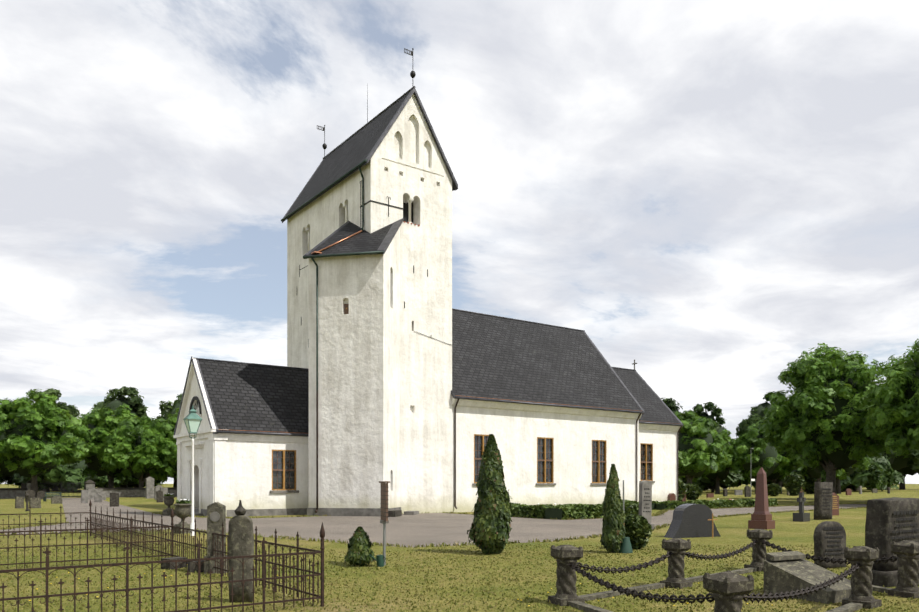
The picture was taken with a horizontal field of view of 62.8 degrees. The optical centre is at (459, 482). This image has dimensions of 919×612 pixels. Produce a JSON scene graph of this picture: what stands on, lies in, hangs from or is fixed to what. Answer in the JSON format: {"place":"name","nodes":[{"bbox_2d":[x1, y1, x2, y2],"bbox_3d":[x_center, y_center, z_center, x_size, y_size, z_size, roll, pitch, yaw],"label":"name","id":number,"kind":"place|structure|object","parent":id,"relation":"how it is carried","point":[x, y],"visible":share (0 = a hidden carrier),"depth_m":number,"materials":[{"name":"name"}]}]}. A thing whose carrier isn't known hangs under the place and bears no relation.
{"place":"outdoors","nodes":[
{"label":"outdoors","id":0,"kind":"place"},
{"bbox_2d":[0,498,866,546],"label":"asphalt path","id":1,"kind":"structure","parent":0,"point":[420,529],"depth_m":33.67,"materials":[{"name":"grey asphalt"}]},
{"bbox_2d":[51,496,61,503],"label":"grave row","id":2,"kind":"object","parent":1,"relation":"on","point":[56,499],"visible":0.88,"depth_m":66.41,"materials":[{"name":"stone"}]},
{"bbox_2d":[81,490,87,502],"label":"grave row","id":3,"kind":"object","parent":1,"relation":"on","point":[84,496],"visible":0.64,"depth_m":67.94,"materials":[{"name":"grey stone"}]},
{"bbox_2d":[94,494,101,501],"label":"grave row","id":4,"kind":"object","parent":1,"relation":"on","point":[97,497],"visible":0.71,"depth_m":71.60,"materials":[{"name":"grey stone"}]},
{"bbox_2d":[97,492,105,499],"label":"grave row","id":5,"kind":"object","parent":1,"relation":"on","point":[103,494],"visible":0.43,"depth_m":78.77,"materials":[{"name":"grey stone"}]},
{"bbox_2d":[110,493,118,506],"bbox_3d":[-26.862,1.386,58.553,0.651,1.140,0.257,0,0,-38],"label":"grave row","id":6,"kind":"object","parent":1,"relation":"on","point":[114,499],"visible":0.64,"depth_m":58.46,"materials":[{"name":"stone"}]},
{"bbox_2d":[162,493,174,515],"bbox_3d":[-16.539,1.257,42.809,0.680,1.299,0.680,0,0,-36],"label":"stone urn","id":7,"kind":"object","parent":1,"relation":"on","point":[168,500],"visible":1,"depth_m":42.61,"materials":[{"name":"grey stone"}]},
{"bbox_2d":[0,484,918,611],"bbox_3d":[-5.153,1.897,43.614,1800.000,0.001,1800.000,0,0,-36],"label":"ground","id":8,"kind":"structure","parent":0,"point":[787,530],"depth_m":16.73,"materials":[{"name":"green plant"}]},
{"bbox_2d":[0,473,14,486],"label":"thicket tree","id":9,"kind":"object","parent":8,"relation":"on","point":[8,480],"visible":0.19,"depth_m":166.63,"materials":[{"name":"green plant"}]},
{"bbox_2d":[0,398,28,477],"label":"linden tree","id":10,"kind":"object","parent":8,"relation":"on","point":[7,468],"visible":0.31,"depth_m":85.13,"materials":[{"name":"green plant"}]},
{"bbox_2d":[15,497,23,507],"bbox_3d":[-31.911,1.495,54.554,0.206,0.923,0.558,0,0,36],"label":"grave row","id":11,"kind":"object","parent":8,"relation":"on","point":[19,502],"visible":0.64,"depth_m":54.46,"materials":[{"name":"stone"}]},
{"bbox_2d":[14,471,26,487],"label":"forest tree","id":12,"kind":"object","parent":8,"relation":"on","point":[23,485],"depth_m":158.75,"materials":[{"name":"green plant"}]},
{"bbox_2d":[25,493,29,510],"bbox_3d":[-28.223,1.307,49.119,0.260,1.180,0.247,0,0,-36],"label":"gravestone","id":13,"kind":"object","parent":8,"relation":"on","point":[27,495],"visible":1,"depth_m":49.07,"materials":[{"name":"stone"}]},
{"bbox_2d":[25,490,34,501],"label":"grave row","id":14,"kind":"object","parent":8,"relation":"on","point":[31,493],"visible":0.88,"depth_m":73.20,"materials":[{"name":"stone"}]},
{"bbox_2d":[29,498,40,507],"bbox_3d":[-31.037,1.546,55.019,0.212,0.818,0.752,0,0,35],"label":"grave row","id":15,"kind":"object","parent":8,"relation":"on","point":[34,502],"visible":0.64,"depth_m":54.94,"materials":[{"name":"stone"}]},
{"bbox_2d":[37,491,45,498],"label":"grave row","id":16,"kind":"object","parent":8,"relation":"on","point":[41,494],"visible":0.71,"depth_m":82.55,"materials":[{"name":"stone"}]},
{"bbox_2d":[0,388,91,497],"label":"linden tree","id":17,"kind":"object","parent":8,"relation":"on","point":[48,431],"visible":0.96,"depth_m":86.19,"materials":[{"name":"green plant"}]},
{"bbox_2d":[43,492,60,501],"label":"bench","id":18,"kind":"object","parent":8,"relation":"on","point":[44,498],"visible":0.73,"depth_m":74.23,"materials":[{"name":"grey metal"}]},
{"bbox_2d":[29,388,75,491],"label":"forest tree","id":19,"kind":"object","parent":8,"relation":"on","point":[58,394],"visible":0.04,"depth_m":149.55,"materials":[{"name":"green plant"}]},
{"bbox_2d":[10,477,95,489],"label":"thicket tree","id":20,"kind":"object","parent":8,"relation":"on","point":[16,482],"visible":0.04,"depth_m":175.23,"materials":[{"name":"green plant"}]},
{"bbox_2d":[37,481,84,496],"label":"iron gate","id":21,"kind":"structure","parent":8,"relation":"on","point":[64,483],"depth_m":90.63,"materials":[{"name":"black metal"}]},
{"bbox_2d":[14,459,123,491],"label":"thicket tree","id":22,"kind":"object","parent":8,"relation":"on","point":[61,474],"visible":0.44,"depth_m":134.53,"materials":[{"name":"green plant"}]},
{"bbox_2d":[63,404,79,490],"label":"forest tree","id":23,"kind":"object","parent":8,"relation":"on","point":[76,414],"depth_m":160.29,"materials":[{"name":"green plant"}]},
{"bbox_2d":[0,480,176,498],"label":"boundary wall","id":24,"kind":"structure","parent":8,"relation":"on","point":[9,493],"depth_m":92.13,"materials":[{"name":"grey stone"}]},
{"bbox_2d":[87,489,102,499],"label":"grave","id":25,"kind":"object","parent":8,"relation":"on","point":[92,493],"visible":0.5,"depth_m":81.73,"materials":[{"name":"grey stone"}]},
{"bbox_2d":[92,401,108,487],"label":"forest tree","id":26,"kind":"object","parent":8,"relation":"on","point":[101,405],"depth_m":155.29,"materials":[{"name":"green plant"}]},
{"bbox_2d":[67,403,135,487],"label":"linden tree","id":27,"kind":"object","parent":8,"relation":"on","point":[101,423],"visible":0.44,"depth_m":95.89,"materials":[{"name":"green plant"}]},
{"bbox_2d":[83,386,149,487],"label":"forest tree","id":28,"kind":"object","parent":8,"relation":"on","point":[133,402],"visible":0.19,"depth_m":153.84,"materials":[{"name":"green plant"}]},
{"bbox_2d":[106,476,167,487],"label":"thicket tree","id":29,"kind":"object","parent":8,"relation":"on","point":[127,480],"visible":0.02,"depth_m":146.43,"materials":[{"name":"green plant"}]},
{"bbox_2d":[99,416,176,487],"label":"linden tree","id":30,"kind":"object","parent":8,"relation":"on","point":[134,455],"visible":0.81,"depth_m":93.91,"materials":[{"name":"green plant"}]},
{"bbox_2d":[146,477,153,498],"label":"grave","id":31,"kind":"object","parent":8,"relation":"on","point":[149,487],"visible":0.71,"depth_m":87.66,"materials":[{"name":"grey stone"}]},
{"bbox_2d":[130,489,169,497],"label":"iron railing","id":32,"kind":"object","parent":8,"relation":"on","point":[140,496],"visible":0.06,"depth_m":90.05,"materials":[{"name":"black"}]},
{"bbox_2d":[154,485,162,499],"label":"grave","id":33,"kind":"object","parent":8,"relation":"on","point":[157,487],"visible":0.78,"depth_m":81.75,"materials":[{"name":"grey stone"}]},
{"bbox_2d":[156,490,162,502],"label":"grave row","id":34,"kind":"object","parent":8,"relation":"on","point":[159,495],"visible":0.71,"depth_m":70.49,"materials":[{"name":"stone"}]},
{"bbox_2d":[0,499,324,611],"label":"iron fence","id":35,"kind":"object","parent":8,"relation":"on","point":[112,530],"visible":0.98,"depth_m":12.33,"materials":[{"name":"black metal"}]},
{"bbox_2d":[160,488,167,500],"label":"grave","id":36,"kind":"object","parent":8,"relation":"on","point":[165,490],"visible":0.43,"depth_m":76.69,"materials":[{"name":"grey stone"}]},
{"bbox_2d":[149,408,178,478],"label":"linden tree","id":37,"kind":"object","parent":8,"relation":"on","point":[170,448],"visible":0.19,"depth_m":95.47,"materials":[{"name":"green plant"}]},
{"bbox_2d":[156,404,176,486],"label":"forest tree","id":38,"kind":"object","parent":8,"relation":"on","point":[163,416],"visible":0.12,"depth_m":152.60,"materials":[{"name":"green plant"}]},
{"bbox_2d":[159,393,182,421],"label":"forest tree","id":39,"kind":"object","parent":8,"relation":"on","point":[170,404],"visible":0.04,"depth_m":152.80,"materials":[{"name":"green plant"}]},
{"bbox_2d":[161,557,186,569],"bbox_3d":[-6.289,1.797,16.564,0.300,0.260,0.450,0,0,31],"label":"small grave stone","id":40,"kind":"object","parent":8,"relation":"on","point":[169,566],"visible":0.57,"depth_m":16.43,"materials":[{"name":"grey stone"}]},
{"bbox_2d":[173,499,190,533],"bbox_3d":[-10.291,1.264,28.000,0.680,1.286,0.680,0,0,-36],"label":"stone urn","id":41,"kind":"object","parent":8,"relation":"on","point":[182,508],"visible":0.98,"depth_m":27.82,"materials":[{"name":"grey stone"}]},
{"bbox_2d":[183,406,201,535],"bbox_3d":[-9.463,-0.413,26.686,0.520,4.620,0.520,0,0,-36],"label":"lamp post","id":42,"kind":"object","parent":8,"relation":"on","point":[192,419],"visible":0.94,"depth_m":26.64,"materials":[{"name":"white metal"}]},
{"bbox_2d":[188,560,203,572],"bbox_3d":[-5.595,1.797,15.988,0.300,0.260,0.450,0,0,-26],"label":"small grave stone","id":43,"kind":"object","parent":8,"relation":"on","point":[192,567],"visible":0.43,"depth_m":15.79,"materials":[{"name":"grey stone"}]},
{"bbox_2d":[204,502,228,573],"bbox_3d":[-5.094,1.177,15.764,0.420,1.520,0.300,0,0,-1],"label":"grave stele","id":44,"kind":"object","parent":8,"relation":"on","point":[216,514],"visible":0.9,"depth_m":15.66,"materials":[{"name":"stone"}]},
{"bbox_2d":[228,500,253,602],"bbox_3d":[-3.448,1.110,11.870,0.378,1.667,0.225,0,0,-1],"label":"grave stele","id":45,"kind":"object","parent":8,"relation":"on","point":[240,535],"visible":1,"depth_m":11.83,"materials":[{"name":"stone"}]},
{"bbox_2d":[179,372,308,509],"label":"porch walls","id":46,"kind":"structure","parent":8,"relation":"on","point":[249,475],"depth_m":42.55,"materials":[{"name":"paint"}]},
{"bbox_2d":[309,227,399,507],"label":"turret walls","id":47,"kind":"structure","parent":8,"relation":"on","point":[358,402],"depth_m":42.16,"materials":[{"name":"paint"}]},
{"bbox_2d":[344,526,375,565],"bbox_3d":[-2.273,1.466,17.069,0.780,0.922,0.696,0,0,-36],"label":"thuja shrub","id":48,"kind":"object","parent":8,"relation":"on","point":[359,551],"visible":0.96,"depth_m":16.92,"materials":[{"name":"green plant"}]},
{"bbox_2d":[287,94,451,513],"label":"tower walls","id":49,"kind":"structure","parent":8,"relation":"on","point":[402,165],"depth_m":45.90,"materials":[{"name":"paint"}]},
{"bbox_2d":[175,86,682,439],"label":"church roofs","id":50,"kind":"structure","parent":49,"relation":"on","point":[500,358],"depth_m":50.55,"materials":[{"name":"black tile"}]},
{"bbox_2d":[215,166,682,512],"bbox_3d":[3.527,-8.304,49.957,37.900,20.402,5.154,0,0,-36],"label":"downspout","id":51,"kind":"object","parent":49,"relation":"attached to","point":[261,436],"depth_m":47.22,"materials":[{"name":"metal"}]},
{"bbox_2d":[369,481,389,566],"bbox_3d":[-1.847,0.953,17.061,0.464,1.948,0.708,0,0,-12],"label":"signpost","id":52,"kind":"object","parent":8,"relation":"on","point":[381,559],"visible":0.9,"depth_m":16.96,"materials":[{"name":"grey metal"}]},
{"bbox_2d":[19,564,772,608],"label":"dandelions","id":53,"kind":"object","parent":8,"relation":"on","point":[277,571],"visible":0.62,"depth_m":13.04,"materials":[{"name":"yellow plant"}]},
{"bbox_2d":[173,48,654,516],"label":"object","id":54,"kind":"object","parent":8,"relation":"on","point":[283,471],"visible":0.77,"depth_m":43.69,"materials":[{"name":"white paint"}]},
{"bbox_2d":[467,434,511,553],"bbox_3d":[0.881,0.323,19.990,1.266,3.207,1.213,0,0,-36],"label":"conical shrub","id":55,"kind":"object","parent":8,"relation":"on","point":[490,529],"visible":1,"depth_m":19.67,"materials":[{"name":"green plant"}]},
{"bbox_2d":[509,503,552,518],"bbox_3d":[3.589,1.543,40.713,1.093,0.866,4.088,0,0,-36],"label":"hedge","id":56,"kind":"object","parent":8,"relation":"on","point":[530,511],"visible":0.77,"depth_m":39.95,"materials":[{"name":"green plant"}]},
{"bbox_2d":[452,396,638,511],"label":"nave walls","id":57,"kind":"structure","parent":8,"relation":"on","point":[516,434],"depth_m":51.91,"materials":[{"name":"paint"}]},
{"bbox_2d":[542,503,638,519],"bbox_3d":[7.433,1.529,40.354,6.820,0.886,1.847,0,0,-36],"label":"hedge","id":58,"kind":"object","parent":8,"relation":"on","point":[575,511],"visible":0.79,"depth_m":38.74,"materials":[{"name":"green plant"}]},
{"bbox_2d":[600,464,625,552],"bbox_3d":[4.125,0.715,20.267,0.724,2.424,0.740,0,0,-36],"label":"conical shrub","id":59,"kind":"object","parent":8,"relation":"on","point":[613,530],"visible":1,"depth_m":20.08,"materials":[{"name":"green plant"}]},
{"bbox_2d":[618,480,632,552],"bbox_3d":[4.465,0.937,20.225,0.394,1.980,0.388,0,0,-36],"label":"stake watering bag","id":60,"kind":"object","parent":8,"relation":"on","point":[625,546],"visible":0.54,"depth_m":20.11,"materials":[{"name":"green plastic"}]},
{"bbox_2d":[624,513,651,548],"bbox_3d":[4.952,1.419,21.366,1.064,1.090,1.030,0,0,-36],"label":"bushy shrub","id":61,"kind":"object","parent":8,"relation":"on","point":[638,527],"visible":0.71,"depth_m":21.05,"materials":[{"name":"green plant"}]},
{"bbox_2d":[621,500,657,509],"bbox_3d":[12.139,1.606,53.757,1.080,0.784,4.734,0,0,-36],"label":"hedge","id":62,"kind":"object","parent":8,"relation":"on","point":[635,502],"visible":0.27,"depth_m":52.84,"materials":[{"name":"green plant"}]},
{"bbox_2d":[639,480,653,529],"bbox_3d":[7.321,0.936,29.716,0.607,2.018,0.401,0,0,-26],"label":"gravestone","id":63,"kind":"object","parent":8,"relation":"on","point":[645,498],"visible":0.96,"depth_m":29.64,"materials":[{"name":"grey stone"}]},
{"bbox_2d":[639,429,676,501],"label":"chancel walls","id":64,"kind":"structure","parent":8,"relation":"on","point":[664,443],"depth_m":60.97,"materials":[{"name":"paint"}]},
{"bbox_2d":[667,493,675,500],"bbox_3d":[17.086,1.421,60.618,0.811,1.077,0.284,0,0,-40],"label":"grave","id":65,"kind":"object","parent":8,"relation":"on","point":[671,496],"visible":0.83,"depth_m":60.47,"materials":[{"name":"red stone"}]},
{"bbox_2d":[661,397,684,418],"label":"forest tree","id":66,"kind":"object","parent":8,"relation":"on","point":[670,403],"visible":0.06,"depth_m":190.88,"materials":[{"name":"green plant"}]},
{"bbox_2d":[678,478,686,500],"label":"clipped shrub","id":67,"kind":"object","parent":8,"relation":"on","point":[682,488],"visible":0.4,"depth_m":70.73,"materials":[{"name":"green plant"}]},
{"bbox_2d":[664,504,720,537],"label":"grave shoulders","id":68,"kind":"object","parent":8,"relation":"on","point":[692,520],"visible":0.88,"depth_m":25.81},
{"bbox_2d":[686,483,702,499],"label":"clipped shrub","id":69,"kind":"object","parent":8,"relation":"on","point":[694,491],"visible":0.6,"depth_m":80.17,"materials":[{"name":"green plant"}]},
{"bbox_2d":[684,466,719,481],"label":"tree","id":70,"kind":"object","parent":8,"relation":"on","point":[694,479],"depth_m":120.64,"materials":[{"name":"green plant"}]},
{"bbox_2d":[675,410,731,483],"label":"linden tree","id":71,"kind":"object","parent":8,"relation":"on","point":[702,446],"visible":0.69,"depth_m":96.23,"materials":[{"name":"green plant"}]},
{"bbox_2d":[688,402,725,489],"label":"forest tree","id":72,"kind":"object","parent":8,"relation":"on","point":[716,413],"visible":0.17,"depth_m":183.88,"materials":[{"name":"green plant"}]},
{"bbox_2d":[706,493,713,497],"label":"grave","id":73,"kind":"object","parent":8,"relation":"on","point":[709,495],"visible":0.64,"depth_m":93.20,"materials":[{"name":"red stone"}]},
{"bbox_2d":[654,498,778,509],"bbox_3d":[19.206,1.611,55.503,13.669,0.762,1.214,0,0,-36],"label":"hedge","id":74,"kind":"object","parent":8,"relation":"on","point":[716,503],"visible":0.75,"depth_m":54.69,"materials":[{"name":"green plant"}]},
{"bbox_2d":[680,446,752,491],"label":"thicket tree","id":75,"kind":"object","parent":8,"relation":"on","point":[733,477],"visible":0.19,"depth_m":134.40,"materials":[{"name":"green plant"}]},
{"bbox_2d":[701,430,736,493],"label":"tree","id":76,"kind":"object","parent":8,"relation":"on","point":[722,473],"visible":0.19,"depth_m":121.22,"materials":[{"name":"green plant"}]},
{"bbox_2d":[723,488,727,495],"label":"grave","id":77,"kind":"object","parent":8,"relation":"on","point":[725,491],"visible":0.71,"depth_m":101.04,"materials":[{"name":"stone"}]},
{"bbox_2d":[699,480,754,490],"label":"thicket tree","id":78,"kind":"object","parent":8,"relation":"on","point":[704,488],"depth_m":165.68,"materials":[{"name":"green plant"}]},
{"bbox_2d":[548,529,918,611],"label":"fence","id":79,"kind":"object","parent":8,"relation":"on","point":[728,591],"visible":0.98,"depth_m":11.63,"materials":[{"name":"stone"}]},
{"bbox_2d":[734,490,742,494],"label":"grave","id":80,"kind":"object","parent":8,"relation":"on","point":[737,492],"visible":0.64,"depth_m":110.31,"materials":[{"name":"grey stone"}]},
{"bbox_2d":[744,486,750,496],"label":"grave","id":81,"kind":"object","parent":8,"relation":"on","point":[747,491],"visible":0.88,"depth_m":97.02,"materials":[{"name":"stone"}]},
{"bbox_2d":[732,412,766,438],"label":"forest tree","id":82,"kind":"object","parent":8,"relation":"on","point":[743,425],"visible":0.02,"depth_m":161.06,"materials":[{"name":"green plant"}]},
{"bbox_2d":[736,392,771,437],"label":"forest tree","id":83,"kind":"object","parent":8,"relation":"on","point":[759,409],"visible":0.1,"depth_m":184.97,"materials":[{"name":"green plant"}]},
{"bbox_2d":[734,423,788,493],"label":"tree","id":84,"kind":"object","parent":8,"relation":"on","point":[750,463],"visible":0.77,"depth_m":116.78,"materials":[{"name":"green plant"}]},
{"bbox_2d":[748,467,774,528],"bbox_3d":[12.368,0.662,30.794,0.780,2.570,0.780,0,0,-45],"label":"grave obelisk","id":85,"kind":"object","parent":8,"relation":"on","point":[761,516],"visible":0.85,"depth_m":30.64,"materials":[{"name":"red stone"}]},
{"bbox_2d":[767,483,781,495],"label":"clipped shrub","id":86,"kind":"object","parent":8,"relation":"on","point":[773,489],"visible":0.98,"depth_m":100.57,"materials":[{"name":"green plant"}]},
{"bbox_2d":[767,449,800,483],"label":"tree","id":87,"kind":"object","parent":8,"relation":"on","point":[789,467],"visible":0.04,"depth_m":122.07,"materials":[{"name":"green plant"}]},
{"bbox_2d":[752,466,825,486],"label":"thicket tree","id":88,"kind":"object","parent":8,"relation":"on","point":[798,470],"visible":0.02,"depth_m":140.07,"materials":[{"name":"green plant"}]},
{"bbox_2d":[783,473,805,495],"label":"clipped shrub","id":89,"kind":"object","parent":8,"relation":"on","point":[794,483],"visible":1,"depth_m":104.79,"materials":[{"name":"green plant"}]},
{"bbox_2d":[793,492,809,521],"bbox_3d":[16.567,1.222,36.447,0.750,1.450,0.500,0,0,-42],"label":"grave cross","id":90,"kind":"object","parent":8,"relation":"on","point":[801,516],"visible":0.9,"depth_m":36.32,"materials":[{"name":"black stone"}]},
{"bbox_2d":[764,551,851,603],"bbox_3d":[5.870,1.567,12.492,0.960,0.720,1.220,0,0,-28],"label":"grave ledger","id":91,"kind":"object","parent":8,"relation":"on","point":[788,571],"visible":0.82,"depth_m":12.47,"materials":[{"name":"stone"}]},
{"bbox_2d":[803,479,816,493],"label":"clipped shrub","id":92,"kind":"object","parent":8,"relation":"on","point":[809,487],"visible":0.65,"depth_m":120.73,"materials":[{"name":"green plant"}]},
{"bbox_2d":[787,452,844,481],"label":"tree","id":93,"kind":"object","parent":8,"relation":"on","point":[812,473],"visible":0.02,"depth_m":119.16,"materials":[{"name":"green plant"}]},
{"bbox_2d":[756,343,889,493],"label":"linden tree","id":94,"kind":"object","parent":8,"relation":"on","point":[816,419],"visible":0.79,"depth_m":67.11,"materials":[{"name":"green plant"}]},
{"bbox_2d":[814,482,832,519],"bbox_3d":[18.463,0.973,38.170,1.107,1.972,0.358,0,0,-31],"label":"gravestone","id":95,"kind":"object","parent":8,"relation":"on","point":[823,498],"visible":0.96,"depth_m":37.97,"materials":[{"name":"stone"}]},
{"bbox_2d":[813,521,845,568],"bbox_3d":[8.222,1.409,16.693,0.869,1.094,0.228,0,0,-28],"label":"gravestone","id":96,"kind":"object","parent":8,"relation":"on","point":[829,537],"visible":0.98,"depth_m":16.56,"materials":[{"name":"stone"}]},
{"bbox_2d":[775,439,889,477],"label":"linden tree","id":97,"kind":"object","parent":8,"relation":"on","point":[821,470],"depth_m":83.16,"materials":[{"name":"green plant"}]},
{"bbox_2d":[832,493,838,515],"bbox_3d":[21.351,1.272,43.010,0.850,1.350,0.200,0,0,-31],"label":"gravestone","id":98,"kind":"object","parent":8,"relation":"on","point":[835,511],"depth_m":42.97,"materials":[{"name":"stone"}]},
{"bbox_2d":[846,489,851,494],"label":"grave","id":99,"kind":"object","parent":8,"relation":"on","point":[848,491],"visible":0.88,"depth_m":110.02,"materials":[{"name":"red stone"}]},
{"bbox_2d":[836,456,868,493],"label":"tree","id":100,"kind":"object","parent":8,"relation":"on","point":[848,471],"visible":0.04,"depth_m":122.72,"materials":[{"name":"green plant"}]},
{"bbox_2d":[821,460,887,491],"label":"thicket tree","id":101,"kind":"object","parent":8,"relation":"on","point":[873,477],"visible":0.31,"depth_m":143.10,"materials":[{"name":"green plant"}]},
{"bbox_2d":[843,455,904,490],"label":"thicket tree","id":102,"kind":"object","parent":8,"relation":"on","point":[894,477],"visible":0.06,"depth_m":152.32,"materials":[{"name":"green plant"}]},
{"bbox_2d":[859,339,918,458],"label":"linden tree","id":103,"kind":"object","parent":8,"relation":"on","point":[893,421],"visible":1,"depth_m":58.63,"materials":[{"name":"green plant"}]},
{"bbox_2d":[865,497,918,586],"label":"gravestone","id":104,"kind":"object","parent":8,"relation":"on","point":[889,521],"visible":0.73,"depth_m":13.85,"materials":[{"name":"stone"}]},
{"bbox_2d":[867,445,917,489],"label":"forest tree","id":105,"kind":"object","parent":8,"relation":"on","point":[891,456],"visible":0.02,"depth_m":174.83,"materials":[{"name":"green plant"}]},
{"bbox_2d":[886,447,918,489],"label":"forest tree","id":106,"kind":"object","parent":8,"relation":"on","point":[900,462],"visible":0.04,"depth_m":182.09,"materials":[{"name":"green plant"}]},
{"bbox_2d":[896,466,918,489],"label":"forest tree","id":107,"kind":"object","parent":8,"relation":"on","point":[908,470],"visible":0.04,"depth_m":190.56,"materials":[{"name":"green plant"}]},
{"bbox_2d":[0,0,918,483],"label":"sky","id":108,"kind":"structure","parent":0,"point":[716,193],"materials":[{"name":"white"}]}
]}

